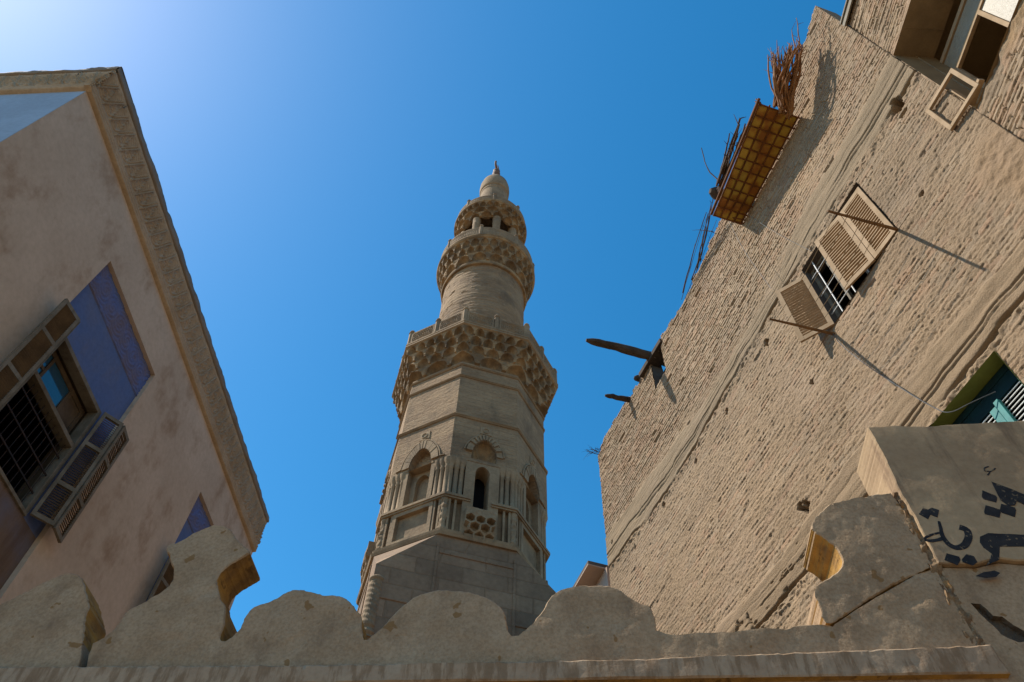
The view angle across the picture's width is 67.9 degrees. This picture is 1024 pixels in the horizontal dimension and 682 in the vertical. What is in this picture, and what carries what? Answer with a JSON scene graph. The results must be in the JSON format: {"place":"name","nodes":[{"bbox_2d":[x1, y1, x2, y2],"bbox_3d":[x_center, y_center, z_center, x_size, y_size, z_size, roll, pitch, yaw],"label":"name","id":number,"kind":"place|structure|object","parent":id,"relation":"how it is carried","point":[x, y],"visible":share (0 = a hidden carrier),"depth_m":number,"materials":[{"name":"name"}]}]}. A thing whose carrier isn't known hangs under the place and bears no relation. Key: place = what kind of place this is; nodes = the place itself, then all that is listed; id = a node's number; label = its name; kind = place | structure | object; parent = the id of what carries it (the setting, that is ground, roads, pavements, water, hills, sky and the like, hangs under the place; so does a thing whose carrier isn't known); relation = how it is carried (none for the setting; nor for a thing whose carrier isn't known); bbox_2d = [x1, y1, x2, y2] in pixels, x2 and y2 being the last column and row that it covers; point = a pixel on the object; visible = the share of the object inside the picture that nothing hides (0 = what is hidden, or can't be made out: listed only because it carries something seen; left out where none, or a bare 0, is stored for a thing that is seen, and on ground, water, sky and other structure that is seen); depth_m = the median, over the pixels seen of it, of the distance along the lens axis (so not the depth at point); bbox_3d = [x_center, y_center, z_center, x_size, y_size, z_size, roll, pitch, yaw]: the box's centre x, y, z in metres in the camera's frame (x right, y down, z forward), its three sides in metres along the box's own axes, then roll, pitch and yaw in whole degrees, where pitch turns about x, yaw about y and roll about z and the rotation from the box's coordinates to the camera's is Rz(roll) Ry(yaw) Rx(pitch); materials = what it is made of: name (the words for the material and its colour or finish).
{"place":"outdoors","nodes":[
{"label":"outdoors","id":0,"kind":"place"},
{"bbox_2d":[0,66,268,637],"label":"plastered house","id":1,"kind":"structure","parent":0,"point":[125,462],"depth_m":10.95,"materials":[{"name":"beige paint"}]},
{"bbox_2d":[0,298,128,542],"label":"window","id":2,"kind":"structure","parent":1,"relation":"in","point":[48,404],"depth_m":10.07,"materials":[{"name":"brown wood"}]},
{"bbox_2d":[147,557,173,600],"bbox_3d":[-5.521,4.042,11.773,0.040,1.940,0.339,-9,-56,8],"label":"window","id":3,"kind":"structure","parent":1,"relation":"in","point":[165,578],"depth_m":12.05,"materials":[{"name":"brown wood"}]},
{"bbox_2d":[0,0,845,631],"label":"sky","id":4,"kind":"structure","parent":0,"point":[317,163],"materials":[{"name":"blue"}]},
{"bbox_2d":[573,561,610,586],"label":"neighbour house","id":5,"kind":"structure","parent":0,"point":[594,574],"depth_m":17.49,"materials":[{"name":"paint"}]},
{"label":"ground","id":6,"kind":"structure","parent":0,"visible":0},
{"bbox_2d":[356,161,557,638],"bbox_3d":[-1.629,2.421,32.097,6.662,53.557,6.662,15,-57,-8],"label":"minaret","id":7,"kind":"object","parent":6,"relation":"on","point":[463,503],"visible":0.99,"depth_m":26.34,"materials":[{"name":"stone"}]},
{"bbox_2d":[0,493,1013,681],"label":"crenellated wall","id":8,"kind":"structure","parent":6,"relation":"on","point":[882,609],"depth_m":4.79,"materials":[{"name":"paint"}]},
{"bbox_2d":[598,0,1023,634],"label":"brick building","id":9,"kind":"structure","parent":6,"relation":"on","point":[730,452],"depth_m":11.36,"materials":[{"name":"brick"}]},
{"bbox_2d":[583,447,599,456],"bbox_3d":[2.156,2.919,20.209,0.607,0.374,0.323,-9,-57,8],"label":"straw tuft","id":10,"kind":"object","parent":9,"relation":"on","point":[592,451],"visible":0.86,"depth_m":20.22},
{"bbox_2d":[605,394,630,402],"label":"roof beam","id":11,"kind":"structure","parent":9,"relation":"attached to","point":[620,398],"depth_m":18.90,"materials":[{"name":"brown wood"}]},
{"bbox_2d":[586,338,664,366],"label":"roof beam","id":12,"kind":"structure","parent":9,"relation":"attached to","point":[630,350],"depth_m":18.12,"materials":[{"name":"brown wood"}]},
{"bbox_2d":[634,375,639,381],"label":"roof beam","id":13,"kind":"structure","parent":9,"relation":"on","point":[637,378],"depth_m":18.62,"materials":[{"name":"brown wood"}]},
{"bbox_2d":[638,338,665,377],"bbox_3d":[3.425,0.726,17.769,0.350,1.130,1.135,18,-57,-10],"label":"lintel plank","id":14,"kind":"object","parent":9,"relation":"attached to","point":[657,354],"visible":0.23,"depth_m":18.08,"materials":[{"name":"brown wood"}]},
{"bbox_2d":[681,148,716,299],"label":"roof edge sticks","id":15,"kind":"object","parent":9,"relation":"attached to","point":[702,242],"visible":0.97,"depth_m":16.45,"materials":[{"name":"brown wood"}]},
{"bbox_2d":[709,187,723,200],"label":"roof beam","id":16,"kind":"structure","parent":9,"relation":"attached to","point":[713,193],"depth_m":15.22,"materials":[{"name":"wood"}]},
{"bbox_2d":[710,98,799,224],"bbox_3d":[4.582,-3.379,14.558,0.926,0.335,2.367,15,-57,-8],"label":"roof tray","id":17,"kind":"object","parent":9,"relation":"attached to","point":[766,133],"visible":0.92,"depth_m":14.46,"materials":[{"name":"wood"}]},
{"bbox_2d":[716,115,745,192],"bbox_3d":[4.213,-3.633,14.864,0.327,0.474,1.582,13,-56,-7],"label":"stick bundle","id":18,"kind":"object","parent":17,"relation":"on","point":[725,165],"visible":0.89,"depth_m":14.80,"materials":[{"name":"brown wood"}]},
{"bbox_2d":[729,222,770,287],"bbox_3d":[4.293,-1.633,13.845,0.022,2.950,0.188,16,-57,-9],"label":"wire","id":19,"kind":"object","parent":17,"relation":"hanging from","point":[747,255],"visible":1,"depth_m":13.72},
{"bbox_2d":[763,18,806,119],"bbox_3d":[5.095,-5.117,14.049,0.612,1.982,1.388,25,-59,-15],"label":"palm stalk bundle","id":20,"kind":"object","parent":9,"relation":"on","point":[783,90],"visible":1,"depth_m":13.87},
{"bbox_2d":[769,210,897,334],"bbox_3d":[4.404,-0.896,10.432,1.176,0.342,1.719,16,-57,-9],"label":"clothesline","id":21,"kind":"object","parent":9,"relation":"attached to","point":[860,220],"visible":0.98,"depth_m":10.26,"materials":[{"name":"brown wood"}]},
{"bbox_2d":[833,333,995,412],"bbox_3d":[4.784,0.188,9.433,0.140,2.805,1.266,22,-58,-12],"label":"cable","id":22,"kind":"object","parent":21,"relation":"hanging from","point":[910,393],"visible":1,"depth_m":8.79,"materials":[{"name":"black rubber"}]},
{"bbox_2d":[775,182,897,342],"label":"window","id":23,"kind":"structure","parent":9,"relation":"in","point":[858,203],"depth_m":11.35,"materials":[{"name":"wood"}]},
{"bbox_2d":[893,0,1020,130],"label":"window","id":24,"kind":"structure","parent":9,"relation":"in","point":[955,44],"depth_m":11.03,"materials":[{"name":"beige paint"}]},
{"bbox_2d":[929,351,1023,426],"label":"window","id":25,"kind":"structure","parent":9,"relation":"in","point":[1006,404],"depth_m":8.15,"materials":[{"name":"teal wood"}]},
{"bbox_2d":[857,421,1023,681],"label":"wall pier","id":26,"kind":"structure","parent":6,"relation":"on","point":[956,491],"depth_m":5.31,"materials":[{"name":"paint"}]}
]}

